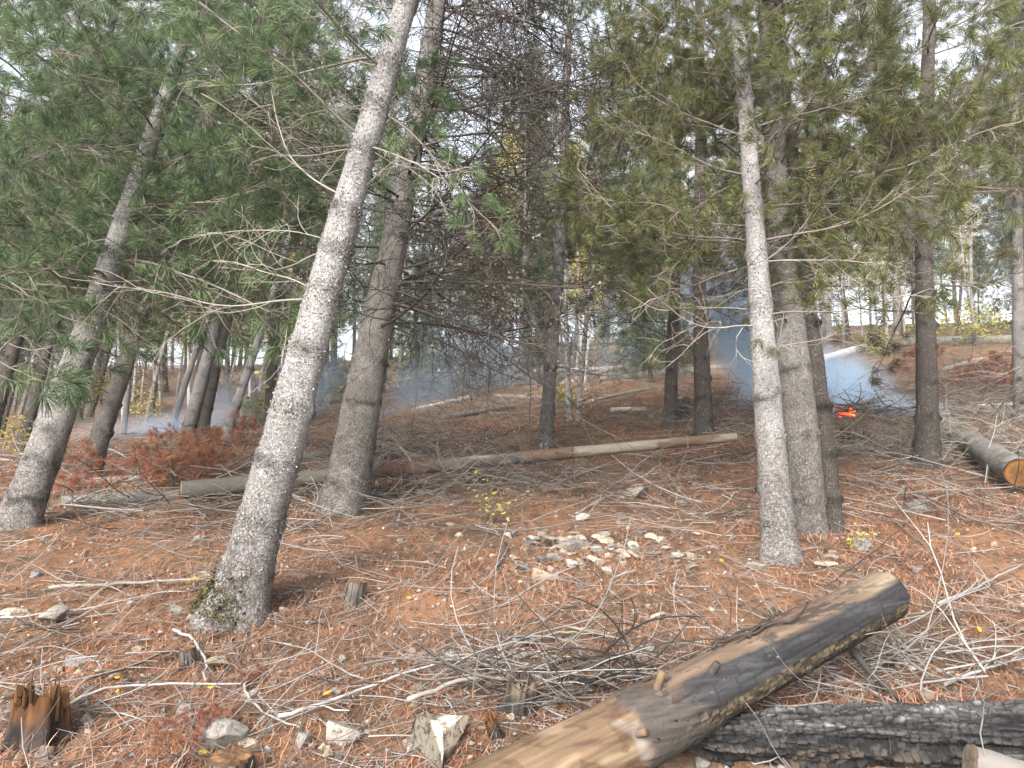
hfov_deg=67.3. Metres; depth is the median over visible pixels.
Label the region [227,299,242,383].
birch tree
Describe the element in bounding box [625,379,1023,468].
brush pile
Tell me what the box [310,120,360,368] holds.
pine tree
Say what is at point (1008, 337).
fallen log
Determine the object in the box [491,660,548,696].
fallen twig
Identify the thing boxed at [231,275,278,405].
birch tree
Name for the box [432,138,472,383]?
dead tree
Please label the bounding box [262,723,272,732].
stone
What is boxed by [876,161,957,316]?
pine tree
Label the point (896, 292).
pine tree
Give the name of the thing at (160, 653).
fallen branch
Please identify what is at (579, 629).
fallen branch
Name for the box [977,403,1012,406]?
fallen log
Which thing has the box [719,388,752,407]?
fallen log
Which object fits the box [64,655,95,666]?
stone
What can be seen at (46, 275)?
pine tree
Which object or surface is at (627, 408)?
fallen log
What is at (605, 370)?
fallen log
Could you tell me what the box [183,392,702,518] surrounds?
brush pile
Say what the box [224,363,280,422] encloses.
leafy shrub
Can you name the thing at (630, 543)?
stone
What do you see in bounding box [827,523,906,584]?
fallen branch
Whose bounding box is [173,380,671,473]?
brush pile
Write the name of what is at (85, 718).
stone
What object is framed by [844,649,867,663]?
pine cone
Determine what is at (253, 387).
pine tree
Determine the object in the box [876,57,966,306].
pine tree
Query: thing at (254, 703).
fallen branch
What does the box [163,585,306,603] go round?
fallen twig
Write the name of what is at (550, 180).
pine tree
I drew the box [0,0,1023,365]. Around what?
sky
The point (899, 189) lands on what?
pine tree
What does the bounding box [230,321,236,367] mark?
pine tree
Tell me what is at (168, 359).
pine tree
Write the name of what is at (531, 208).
pine tree
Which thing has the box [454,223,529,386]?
spruce tree
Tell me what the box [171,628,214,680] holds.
fallen branch
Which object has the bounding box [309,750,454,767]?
fallen twig
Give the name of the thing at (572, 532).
stone
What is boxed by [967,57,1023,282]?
pine tree
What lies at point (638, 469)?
fallen twig
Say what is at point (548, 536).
stone
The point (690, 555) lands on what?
stone
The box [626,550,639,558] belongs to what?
stone
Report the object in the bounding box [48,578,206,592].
fallen branch
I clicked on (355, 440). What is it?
pine tree
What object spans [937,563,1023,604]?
fallen branch
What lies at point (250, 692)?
stone
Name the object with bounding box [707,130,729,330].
pine tree
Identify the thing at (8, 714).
stone
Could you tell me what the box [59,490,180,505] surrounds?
fallen log
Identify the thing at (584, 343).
birch tree
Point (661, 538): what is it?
stone
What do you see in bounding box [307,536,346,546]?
fallen twig
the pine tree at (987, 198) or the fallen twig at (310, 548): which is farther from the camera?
the pine tree at (987, 198)
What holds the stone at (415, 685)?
on the forest floor
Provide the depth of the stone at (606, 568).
4.53 m
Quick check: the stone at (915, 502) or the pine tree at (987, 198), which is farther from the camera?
the pine tree at (987, 198)
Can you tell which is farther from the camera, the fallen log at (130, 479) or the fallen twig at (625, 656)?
the fallen log at (130, 479)
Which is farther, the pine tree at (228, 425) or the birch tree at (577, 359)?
the birch tree at (577, 359)
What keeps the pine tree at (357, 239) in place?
on the forest floor
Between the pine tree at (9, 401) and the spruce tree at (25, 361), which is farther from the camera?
the spruce tree at (25, 361)
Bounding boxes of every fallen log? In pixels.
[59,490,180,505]
[89,475,140,483]
[180,428,737,499]
[302,445,433,458]
[412,395,470,411]
[440,403,515,418]
[467,382,513,386]
[493,394,541,399]
[496,471,563,492]
[530,366,616,372]
[561,359,639,384]
[589,387,649,401]
[598,362,745,380]
[609,406,647,411]
[648,395,684,418]
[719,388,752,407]
[824,344,867,361]
[863,335,1011,346]
[940,414,1023,486]
[942,357,982,370]
[964,405,1012,414]
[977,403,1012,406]
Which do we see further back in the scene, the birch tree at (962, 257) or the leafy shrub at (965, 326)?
the birch tree at (962, 257)
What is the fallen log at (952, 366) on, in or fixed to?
on the forest floor
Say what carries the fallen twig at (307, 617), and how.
on the forest floor
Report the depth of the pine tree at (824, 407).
5.66 m
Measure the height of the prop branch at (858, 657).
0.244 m
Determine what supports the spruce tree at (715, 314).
on the forest floor
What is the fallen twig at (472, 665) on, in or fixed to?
on the forest floor
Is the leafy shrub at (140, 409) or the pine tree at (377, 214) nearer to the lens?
the leafy shrub at (140, 409)
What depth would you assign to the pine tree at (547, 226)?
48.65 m
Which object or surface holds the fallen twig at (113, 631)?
on the forest floor
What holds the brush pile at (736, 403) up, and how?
on the forest floor
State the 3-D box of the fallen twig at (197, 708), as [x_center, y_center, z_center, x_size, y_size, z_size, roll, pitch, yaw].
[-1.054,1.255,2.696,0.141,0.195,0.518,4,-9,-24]
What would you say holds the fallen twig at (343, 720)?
on the forest floor
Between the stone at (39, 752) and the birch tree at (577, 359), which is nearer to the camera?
the stone at (39, 752)
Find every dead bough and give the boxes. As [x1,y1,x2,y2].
[53,424,238,490]
[137,696,234,767]
[144,410,263,447]
[220,662,275,694]
[825,343,1012,394]
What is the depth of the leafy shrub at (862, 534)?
5.01 m
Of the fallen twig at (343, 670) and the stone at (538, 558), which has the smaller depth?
the fallen twig at (343, 670)
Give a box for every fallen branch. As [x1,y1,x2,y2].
[0,590,194,617]
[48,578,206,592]
[70,682,241,705]
[83,628,234,680]
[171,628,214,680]
[243,674,296,725]
[277,658,449,717]
[406,658,584,700]
[494,543,506,571]
[504,631,605,648]
[567,626,666,659]
[575,489,622,513]
[609,569,636,600]
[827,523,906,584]
[879,480,1023,534]
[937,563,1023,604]
[942,621,1023,685]
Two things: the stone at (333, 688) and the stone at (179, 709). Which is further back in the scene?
the stone at (333, 688)
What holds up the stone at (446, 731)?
on the forest floor
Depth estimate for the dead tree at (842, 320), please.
24.68 m
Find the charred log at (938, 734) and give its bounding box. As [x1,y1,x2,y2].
[686,699,1023,767]
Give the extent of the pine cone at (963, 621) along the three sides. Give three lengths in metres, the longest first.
0.094 x 0.067 x 0.067 m
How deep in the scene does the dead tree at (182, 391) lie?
15.88 m
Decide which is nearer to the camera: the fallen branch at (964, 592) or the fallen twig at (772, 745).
the fallen twig at (772, 745)
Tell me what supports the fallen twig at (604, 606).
on the forest floor
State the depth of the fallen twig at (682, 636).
3.45 m
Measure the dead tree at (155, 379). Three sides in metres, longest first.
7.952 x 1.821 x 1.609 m
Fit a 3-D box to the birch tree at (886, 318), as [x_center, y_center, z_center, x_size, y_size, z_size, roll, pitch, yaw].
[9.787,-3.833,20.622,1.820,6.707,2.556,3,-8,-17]
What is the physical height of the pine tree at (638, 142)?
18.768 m
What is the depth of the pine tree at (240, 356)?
60.03 m
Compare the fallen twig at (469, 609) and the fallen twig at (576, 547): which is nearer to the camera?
the fallen twig at (469, 609)
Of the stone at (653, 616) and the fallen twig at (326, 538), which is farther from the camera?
the fallen twig at (326, 538)
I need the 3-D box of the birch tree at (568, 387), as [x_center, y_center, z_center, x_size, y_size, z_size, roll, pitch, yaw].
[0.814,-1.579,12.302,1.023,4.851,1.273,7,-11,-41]
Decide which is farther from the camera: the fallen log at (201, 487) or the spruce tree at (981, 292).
the spruce tree at (981, 292)
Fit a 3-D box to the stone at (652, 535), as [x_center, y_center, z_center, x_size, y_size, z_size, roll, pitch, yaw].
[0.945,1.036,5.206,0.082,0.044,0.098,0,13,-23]
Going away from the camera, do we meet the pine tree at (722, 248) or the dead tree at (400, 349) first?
the dead tree at (400, 349)
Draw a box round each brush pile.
[0,411,527,535]
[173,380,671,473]
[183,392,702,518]
[259,517,722,767]
[262,349,748,406]
[307,514,828,767]
[379,365,636,422]
[519,362,909,439]
[577,469,1023,756]
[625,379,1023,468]
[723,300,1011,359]
[752,305,1023,448]
[834,369,1023,470]
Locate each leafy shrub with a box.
[0,408,32,454]
[81,367,155,416]
[122,379,181,427]
[185,572,203,589]
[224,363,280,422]
[252,356,332,404]
[323,354,350,398]
[384,339,438,393]
[468,470,531,524]
[556,377,576,407]
[560,296,659,366]
[684,287,749,356]
[846,523,876,549]
[856,322,902,355]
[890,285,976,336]
[937,296,1009,345]
[954,278,1011,334]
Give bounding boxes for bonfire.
[826,378,915,420]
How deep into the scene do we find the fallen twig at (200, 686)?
3.05 m
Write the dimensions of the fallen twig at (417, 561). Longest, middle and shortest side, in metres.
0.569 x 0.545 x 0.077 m
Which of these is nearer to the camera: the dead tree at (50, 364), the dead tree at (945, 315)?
the dead tree at (50, 364)
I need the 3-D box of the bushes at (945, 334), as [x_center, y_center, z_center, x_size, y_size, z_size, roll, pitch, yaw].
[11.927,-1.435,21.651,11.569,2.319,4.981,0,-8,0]
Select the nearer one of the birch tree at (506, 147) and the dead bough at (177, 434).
the dead bough at (177, 434)
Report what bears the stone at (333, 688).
on the forest floor
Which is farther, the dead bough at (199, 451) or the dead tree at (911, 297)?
the dead tree at (911, 297)
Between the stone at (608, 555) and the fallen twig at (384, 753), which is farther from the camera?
the stone at (608, 555)
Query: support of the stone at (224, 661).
on the forest floor
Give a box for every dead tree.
[11,322,36,412]
[17,176,84,414]
[37,178,103,415]
[120,148,168,435]
[143,111,204,423]
[168,27,317,429]
[174,243,210,401]
[198,207,236,401]
[381,149,422,379]
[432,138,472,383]
[507,61,547,382]
[597,145,644,369]
[615,156,648,333]
[638,144,658,351]
[814,144,862,348]
[863,190,871,333]
[907,186,915,332]
[932,185,949,330]
[941,88,995,344]
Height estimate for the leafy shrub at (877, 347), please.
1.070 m
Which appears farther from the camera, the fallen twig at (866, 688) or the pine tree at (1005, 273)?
the pine tree at (1005, 273)
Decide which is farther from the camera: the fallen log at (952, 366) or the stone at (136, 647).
the fallen log at (952, 366)
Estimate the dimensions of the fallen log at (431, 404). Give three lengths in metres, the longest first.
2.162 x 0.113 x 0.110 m
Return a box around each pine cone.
[316,668,333,688]
[408,699,429,716]
[490,738,510,751]
[540,539,552,546]
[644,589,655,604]
[764,605,782,616]
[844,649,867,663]
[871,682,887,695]
[931,596,946,606]
[947,610,968,625]
[1000,603,1016,614]
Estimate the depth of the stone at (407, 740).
2.70 m
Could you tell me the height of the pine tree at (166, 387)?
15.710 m
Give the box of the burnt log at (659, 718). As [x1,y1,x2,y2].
[462,571,909,767]
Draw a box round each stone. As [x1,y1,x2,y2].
[0,608,30,615]
[4,709,9,717]
[32,571,45,577]
[33,745,53,767]
[37,605,69,622]
[52,665,62,671]
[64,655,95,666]
[80,714,95,723]
[107,673,121,679]
[127,600,138,605]
[131,645,141,651]
[167,755,178,762]
[170,604,184,612]
[176,700,193,715]
[194,535,205,541]
[198,717,249,752]
[206,655,227,666]
[238,737,258,749]
[242,688,258,700]
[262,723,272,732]
[278,607,290,612]
[295,732,311,749]
[323,749,333,756]
[326,720,362,745]
[330,687,341,694]
[333,754,342,762]
[338,654,346,662]
[402,737,417,751]
[410,714,473,767]
[411,682,424,688]
[439,650,461,664]
[503,532,511,538]
[506,713,513,720]
[513,564,526,570]
[514,650,532,658]
[525,539,534,545]
[526,535,540,539]
[532,540,541,545]
[532,567,554,579]
[535,555,547,562]
[542,535,555,541]
[546,553,563,559]
[549,544,564,549]
[557,540,589,549]
[566,559,576,567]
[568,531,580,534]
[575,535,585,539]
[576,513,589,520]
[578,560,585,568]
[587,555,600,561]
[591,534,606,540]
[592,548,604,553]
[593,558,605,565]
[597,531,610,536]
[599,537,613,545]
[601,566,611,574]
[604,553,614,557]
[607,543,616,548]
[617,554,626,560]
[618,484,647,499]
[626,544,638,551]
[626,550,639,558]
[628,541,638,547]
[628,644,654,657]
[644,580,657,585]
[645,533,657,540]
[649,552,661,556]
[650,611,664,618]
[656,536,665,543]
[659,546,671,549]
[672,552,683,557]
[673,499,688,504]
[685,552,696,559]
[685,564,699,569]
[693,755,710,767]
[746,562,767,569]
[814,561,838,567]
[851,537,872,551]
[907,499,929,513]
[911,567,922,571]
[917,691,934,702]
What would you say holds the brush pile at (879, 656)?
on the forest floor
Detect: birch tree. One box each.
[93,237,158,421]
[107,266,174,401]
[109,208,191,412]
[120,252,170,403]
[137,281,191,405]
[157,227,213,405]
[190,239,239,398]
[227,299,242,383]
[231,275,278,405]
[242,214,292,391]
[263,212,299,363]
[289,193,348,368]
[458,118,530,393]
[518,171,601,420]
[545,136,618,352]
[547,155,614,421]
[562,181,620,383]
[562,196,606,367]
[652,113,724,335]
[690,189,729,347]
[712,203,746,354]
[800,139,842,332]
[807,167,839,319]
[836,237,870,336]
[838,213,887,336]
[848,126,909,352]
[871,217,911,335]
[933,141,1007,312]
[944,195,999,331]
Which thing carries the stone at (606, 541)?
on the forest floor
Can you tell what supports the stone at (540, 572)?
on the forest floor
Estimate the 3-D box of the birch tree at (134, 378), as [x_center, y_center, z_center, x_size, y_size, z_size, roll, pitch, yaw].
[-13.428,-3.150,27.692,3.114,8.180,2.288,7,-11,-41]
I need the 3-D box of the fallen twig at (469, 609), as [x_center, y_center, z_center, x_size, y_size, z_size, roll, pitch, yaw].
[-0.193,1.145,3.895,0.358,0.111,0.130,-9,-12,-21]
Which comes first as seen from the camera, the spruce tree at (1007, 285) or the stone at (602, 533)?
the stone at (602, 533)
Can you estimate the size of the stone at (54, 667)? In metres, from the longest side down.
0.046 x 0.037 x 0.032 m
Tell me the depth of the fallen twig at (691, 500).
6.49 m
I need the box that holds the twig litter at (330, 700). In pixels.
[0,358,1023,767]
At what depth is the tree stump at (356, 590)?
4.03 m
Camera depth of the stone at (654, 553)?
4.83 m
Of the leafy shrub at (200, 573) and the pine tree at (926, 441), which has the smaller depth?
the leafy shrub at (200, 573)
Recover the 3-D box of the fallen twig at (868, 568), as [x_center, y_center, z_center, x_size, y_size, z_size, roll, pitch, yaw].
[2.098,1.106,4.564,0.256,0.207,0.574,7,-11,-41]
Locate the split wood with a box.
[962,743,1023,767]
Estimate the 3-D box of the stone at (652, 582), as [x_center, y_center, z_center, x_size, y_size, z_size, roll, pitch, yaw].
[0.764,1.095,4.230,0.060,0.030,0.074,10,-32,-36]
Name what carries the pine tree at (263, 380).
on the forest floor
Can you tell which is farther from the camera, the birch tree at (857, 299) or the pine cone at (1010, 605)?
the birch tree at (857, 299)
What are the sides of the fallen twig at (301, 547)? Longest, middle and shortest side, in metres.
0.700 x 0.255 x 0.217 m
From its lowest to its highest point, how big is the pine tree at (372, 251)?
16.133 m
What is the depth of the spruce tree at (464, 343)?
22.07 m
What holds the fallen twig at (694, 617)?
on the forest floor
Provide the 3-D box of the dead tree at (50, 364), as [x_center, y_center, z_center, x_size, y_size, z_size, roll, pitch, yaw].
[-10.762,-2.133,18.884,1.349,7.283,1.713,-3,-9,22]
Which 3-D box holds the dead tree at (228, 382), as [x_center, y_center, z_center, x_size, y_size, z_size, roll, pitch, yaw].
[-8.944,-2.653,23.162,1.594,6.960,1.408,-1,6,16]
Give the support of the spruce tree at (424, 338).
on the forest floor
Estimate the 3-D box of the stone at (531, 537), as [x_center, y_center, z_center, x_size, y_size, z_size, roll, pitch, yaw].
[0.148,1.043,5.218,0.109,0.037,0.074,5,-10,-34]
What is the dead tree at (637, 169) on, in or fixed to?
on the forest floor
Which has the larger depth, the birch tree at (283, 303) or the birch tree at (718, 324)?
the birch tree at (718, 324)
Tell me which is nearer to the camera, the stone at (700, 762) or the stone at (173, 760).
the stone at (173, 760)
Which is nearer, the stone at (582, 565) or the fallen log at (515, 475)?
the stone at (582, 565)
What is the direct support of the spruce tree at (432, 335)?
on the forest floor
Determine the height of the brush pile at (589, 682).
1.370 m
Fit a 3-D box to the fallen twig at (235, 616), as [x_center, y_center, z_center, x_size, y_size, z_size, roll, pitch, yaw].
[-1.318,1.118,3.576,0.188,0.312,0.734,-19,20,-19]
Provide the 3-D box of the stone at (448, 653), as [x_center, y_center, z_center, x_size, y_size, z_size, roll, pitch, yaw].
[-0.279,1.205,3.355,0.145,0.073,0.107,-26,-16,27]
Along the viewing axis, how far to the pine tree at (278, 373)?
31.36 m
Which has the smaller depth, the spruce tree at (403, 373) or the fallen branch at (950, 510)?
the fallen branch at (950, 510)
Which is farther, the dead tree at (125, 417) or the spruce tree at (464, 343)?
the spruce tree at (464, 343)
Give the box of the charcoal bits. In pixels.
[656,761,906,767]
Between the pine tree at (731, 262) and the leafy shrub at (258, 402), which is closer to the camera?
the leafy shrub at (258, 402)
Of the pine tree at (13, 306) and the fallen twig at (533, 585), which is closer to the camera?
the fallen twig at (533, 585)
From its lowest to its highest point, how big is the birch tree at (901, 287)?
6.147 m
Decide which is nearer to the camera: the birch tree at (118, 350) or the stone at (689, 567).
the stone at (689, 567)
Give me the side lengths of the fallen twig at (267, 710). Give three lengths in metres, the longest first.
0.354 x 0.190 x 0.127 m
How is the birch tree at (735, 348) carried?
on the forest floor
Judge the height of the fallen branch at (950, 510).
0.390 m
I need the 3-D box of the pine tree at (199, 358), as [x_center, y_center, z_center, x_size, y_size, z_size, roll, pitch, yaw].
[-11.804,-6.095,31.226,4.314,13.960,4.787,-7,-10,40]
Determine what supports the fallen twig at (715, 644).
on the burnt log at (659, 718)
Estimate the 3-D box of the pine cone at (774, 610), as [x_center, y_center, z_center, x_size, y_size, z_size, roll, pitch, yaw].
[1.323,1.152,3.894,0.094,0.067,0.067,-24,-5,27]
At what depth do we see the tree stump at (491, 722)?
2.76 m
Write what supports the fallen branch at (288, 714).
on the forest floor
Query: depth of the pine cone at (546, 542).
5.10 m
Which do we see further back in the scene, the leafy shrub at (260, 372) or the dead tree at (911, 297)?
the dead tree at (911, 297)
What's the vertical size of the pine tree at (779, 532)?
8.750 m
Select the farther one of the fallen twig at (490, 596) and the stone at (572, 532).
the stone at (572, 532)
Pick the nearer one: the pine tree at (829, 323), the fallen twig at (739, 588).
the fallen twig at (739, 588)
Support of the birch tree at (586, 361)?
on the forest floor
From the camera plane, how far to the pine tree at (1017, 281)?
10.33 m
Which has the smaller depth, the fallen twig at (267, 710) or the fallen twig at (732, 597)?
the fallen twig at (267, 710)
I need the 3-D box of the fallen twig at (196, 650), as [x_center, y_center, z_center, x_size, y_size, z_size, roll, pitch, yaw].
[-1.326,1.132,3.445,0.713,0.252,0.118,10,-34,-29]
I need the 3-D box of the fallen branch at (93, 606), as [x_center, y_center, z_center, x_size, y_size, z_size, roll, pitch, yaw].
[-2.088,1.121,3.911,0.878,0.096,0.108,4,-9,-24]
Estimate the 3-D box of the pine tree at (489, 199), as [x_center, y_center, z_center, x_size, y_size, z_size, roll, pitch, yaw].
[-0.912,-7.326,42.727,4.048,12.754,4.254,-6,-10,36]
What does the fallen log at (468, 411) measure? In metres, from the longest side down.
1.597 x 0.104 x 0.100 m
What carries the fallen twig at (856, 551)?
on the forest floor
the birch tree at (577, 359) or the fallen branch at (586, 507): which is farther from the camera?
the birch tree at (577, 359)
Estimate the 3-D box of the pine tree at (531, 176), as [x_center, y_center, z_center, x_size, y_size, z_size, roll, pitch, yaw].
[0.533,-5.710,24.226,3.630,11.685,3.755,-4,-9,28]
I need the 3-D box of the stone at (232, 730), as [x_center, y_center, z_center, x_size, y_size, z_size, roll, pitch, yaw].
[-0.998,1.216,2.671,0.154,0.115,0.154,-2,-8,13]
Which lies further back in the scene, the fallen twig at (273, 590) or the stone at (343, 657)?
the fallen twig at (273, 590)
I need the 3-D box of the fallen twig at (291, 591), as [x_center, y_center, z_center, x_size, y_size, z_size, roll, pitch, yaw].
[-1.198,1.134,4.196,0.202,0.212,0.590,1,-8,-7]
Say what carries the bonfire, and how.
on the forest floor
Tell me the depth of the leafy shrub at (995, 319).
23.07 m
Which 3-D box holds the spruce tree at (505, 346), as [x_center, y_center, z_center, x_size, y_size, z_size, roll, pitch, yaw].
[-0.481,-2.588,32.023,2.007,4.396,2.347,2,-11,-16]
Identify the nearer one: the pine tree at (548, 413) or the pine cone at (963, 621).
the pine cone at (963, 621)
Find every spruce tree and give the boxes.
[0,303,31,405]
[277,214,357,406]
[332,217,431,392]
[386,223,455,400]
[389,251,437,374]
[395,262,444,381]
[403,217,500,401]
[408,270,453,375]
[430,252,502,382]
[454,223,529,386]
[487,298,516,365]
[507,256,564,387]
[516,239,569,364]
[533,256,592,355]
[596,271,639,362]
[599,182,692,383]
[601,193,685,364]
[605,209,689,372]
[652,207,722,361]
[658,206,726,363]
[904,268,950,333]
[946,233,1010,335]
[986,229,1023,334]
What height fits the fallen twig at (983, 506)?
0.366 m
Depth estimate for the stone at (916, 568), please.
4.57 m
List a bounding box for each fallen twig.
[0,640,178,722]
[22,712,51,767]
[30,614,167,640]
[37,732,110,767]
[54,682,123,709]
[58,495,137,537]
[65,613,155,666]
[78,652,119,690]
[90,713,117,726]
[95,581,180,660]
[95,729,277,765]
[125,610,273,653]
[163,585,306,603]
[179,673,220,689]
[189,695,217,761]
[198,717,287,745]
[202,630,294,652]
[218,632,249,678]
[220,576,239,647]
[250,694,285,730]
[266,599,315,620]
[267,598,348,622]
[268,610,364,678]
[269,628,293,675]
[274,577,302,608]
[278,536,361,550]
[279,536,334,548]
[280,521,327,551]
[280,529,327,548]
[283,549,347,561]
[285,638,314,668]
[286,668,392,766]
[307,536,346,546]
[309,577,369,602]
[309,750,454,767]
[314,643,336,685]
[327,595,396,624]
[333,637,459,679]
[347,739,414,764]
[367,569,435,592]
[368,734,411,736]
[386,736,435,767]
[391,627,466,704]
[393,546,445,567]
[407,528,472,590]
[409,598,514,632]
[426,515,509,566]
[428,641,488,673]
[436,592,505,634]
[442,591,499,623]
[473,582,520,601]
[477,566,575,610]
[490,567,545,582]
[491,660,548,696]
[531,589,582,623]
[549,529,612,552]
[555,496,627,524]
[560,592,639,622]
[571,631,676,661]
[572,580,651,586]
[598,641,699,680]
[610,461,670,470]
[617,514,696,534]
[617,547,700,620]
[639,591,729,625]
[654,474,721,527]
[658,493,727,500]
[667,618,702,657]
[697,566,773,603]
[710,608,792,649]
[711,558,780,591]
[711,615,770,644]
[714,568,797,586]
[733,573,746,608]
[737,550,856,570]
[745,702,790,767]
[746,602,808,637]
[753,671,853,764]
[822,543,897,558]
[830,671,895,702]
[843,460,892,489]
[845,649,905,701]
[846,553,892,577]
[866,506,921,522]
[932,533,1016,581]
[968,467,1023,511]
[976,482,994,514]
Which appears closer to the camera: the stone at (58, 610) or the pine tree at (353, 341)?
the stone at (58, 610)
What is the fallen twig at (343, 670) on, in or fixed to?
on the forest floor
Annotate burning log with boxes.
[832,395,884,414]
[862,406,902,414]
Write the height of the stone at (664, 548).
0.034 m
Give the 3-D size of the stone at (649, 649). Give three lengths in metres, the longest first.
0.132 x 0.111 x 0.065 m
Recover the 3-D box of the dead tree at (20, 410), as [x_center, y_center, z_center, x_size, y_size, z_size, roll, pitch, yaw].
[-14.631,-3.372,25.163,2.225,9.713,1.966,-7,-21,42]
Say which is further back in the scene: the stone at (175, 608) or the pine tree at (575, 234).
the pine tree at (575, 234)
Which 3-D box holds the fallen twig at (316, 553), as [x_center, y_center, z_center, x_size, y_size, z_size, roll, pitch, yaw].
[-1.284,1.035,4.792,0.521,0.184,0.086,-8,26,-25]
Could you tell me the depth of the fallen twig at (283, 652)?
3.36 m
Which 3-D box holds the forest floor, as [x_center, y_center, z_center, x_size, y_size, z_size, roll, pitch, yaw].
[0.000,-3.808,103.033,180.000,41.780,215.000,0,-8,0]
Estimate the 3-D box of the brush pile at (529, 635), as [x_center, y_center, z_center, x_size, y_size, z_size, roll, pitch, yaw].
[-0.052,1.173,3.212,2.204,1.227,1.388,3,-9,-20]
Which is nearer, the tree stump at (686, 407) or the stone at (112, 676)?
the stone at (112, 676)
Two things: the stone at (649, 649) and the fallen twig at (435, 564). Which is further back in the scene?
the fallen twig at (435, 564)
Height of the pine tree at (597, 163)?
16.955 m
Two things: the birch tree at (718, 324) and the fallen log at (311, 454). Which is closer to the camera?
the fallen log at (311, 454)
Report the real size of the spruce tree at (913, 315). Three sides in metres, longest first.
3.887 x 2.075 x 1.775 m
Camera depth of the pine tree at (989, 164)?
46.32 m
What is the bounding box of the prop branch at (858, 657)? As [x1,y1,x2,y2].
[848,646,905,702]
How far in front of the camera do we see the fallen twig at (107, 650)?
3.40 m
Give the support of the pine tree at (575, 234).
on the forest floor
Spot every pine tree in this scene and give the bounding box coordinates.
[0,0,181,332]
[0,0,193,427]
[0,0,199,452]
[0,0,343,479]
[0,0,405,530]
[0,33,93,365]
[0,61,101,437]
[0,207,64,390]
[9,83,46,391]
[16,3,157,389]
[24,248,114,419]
[77,0,541,634]
[84,151,173,417]
[90,72,154,389]
[102,151,211,410]
[115,0,343,435]
[131,45,193,391]
[156,324,195,369]
[160,14,388,437]
[164,2,317,436]
[171,0,695,518]
[172,92,266,389]
[172,201,190,372]
[175,1,303,404]
[175,105,264,379]
[180,0,387,423]
[194,176,244,388]
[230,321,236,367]
[231,311,243,365]
[238,100,317,389]
[260,208,306,380]
[280,75,352,371]
[305,121,369,374]
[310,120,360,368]
[320,112,373,368]
[330,177,356,332]
[340,195,377,353]
[344,119,409,339]
[346,67,430,303]
[347,175,411,339]
[360,169,406,320]
[365,51,459,367]
[389,166,413,356]
[404,191,447,353]
[421,0,687,449]
[451,207,480,362]
[464,116,546,372]
[466,145,546,368]
[467,143,534,357]
[496,33,584,376]
[505,84,574,366]
[509,107,572,349]
[513,135,571,345]
[516,79,575,335]
[533,0,824,429]
[542,20,640,367]
[545,0,1023,537]
[548,0,862,435]
[562,0,1023,532]
[564,142,616,334]
[565,0,1005,567]
[571,169,618,364]
[572,84,649,350]
[573,79,633,342]
[573,175,617,358]
[612,41,668,320]
[640,85,740,356]
[652,180,689,350]
[683,131,743,336]
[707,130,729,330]
[716,0,766,294]
[716,114,745,291]
[717,0,1023,468]
[717,143,746,330]
[720,207,747,328]
[794,121,846,337]
[795,28,880,346]
[798,65,875,341]
[805,99,853,333]
[809,98,870,305]
[838,3,987,331]
[840,0,1002,322]
[840,31,962,336]
[857,197,906,324]
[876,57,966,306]
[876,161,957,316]
[907,0,1023,420]
[908,99,998,331]
[937,131,1000,319]
[941,0,1023,294]
[962,33,1023,297]
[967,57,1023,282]
[967,111,1023,291]
[969,0,1023,281]
[976,124,1011,305]
[977,83,1006,271]
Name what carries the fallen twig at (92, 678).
on the forest floor
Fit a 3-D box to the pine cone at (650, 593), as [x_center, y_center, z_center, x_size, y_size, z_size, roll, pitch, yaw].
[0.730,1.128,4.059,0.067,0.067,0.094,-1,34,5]
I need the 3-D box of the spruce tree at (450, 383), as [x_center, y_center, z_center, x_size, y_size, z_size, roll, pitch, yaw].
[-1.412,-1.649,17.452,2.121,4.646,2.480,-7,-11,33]
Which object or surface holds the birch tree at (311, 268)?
on the forest floor
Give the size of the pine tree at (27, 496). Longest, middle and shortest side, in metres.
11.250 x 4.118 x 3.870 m
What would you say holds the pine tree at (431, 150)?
on the forest floor
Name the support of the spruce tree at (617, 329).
on the forest floor
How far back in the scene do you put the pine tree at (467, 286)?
40.29 m
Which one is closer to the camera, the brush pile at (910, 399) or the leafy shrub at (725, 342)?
the brush pile at (910, 399)
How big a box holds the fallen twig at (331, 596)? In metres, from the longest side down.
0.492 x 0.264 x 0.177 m
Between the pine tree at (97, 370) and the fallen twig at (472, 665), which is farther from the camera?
the pine tree at (97, 370)
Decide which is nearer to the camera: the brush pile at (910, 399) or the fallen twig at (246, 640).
the fallen twig at (246, 640)
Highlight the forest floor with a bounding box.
[0,322,1023,767]
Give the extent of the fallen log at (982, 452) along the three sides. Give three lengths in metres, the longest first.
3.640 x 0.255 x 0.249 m
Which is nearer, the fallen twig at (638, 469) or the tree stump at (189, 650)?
the tree stump at (189, 650)
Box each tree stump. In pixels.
[0,667,74,757]
[178,645,197,670]
[207,745,254,767]
[341,579,367,609]
[483,707,504,740]
[496,663,539,720]
[678,397,693,419]
[838,417,873,443]

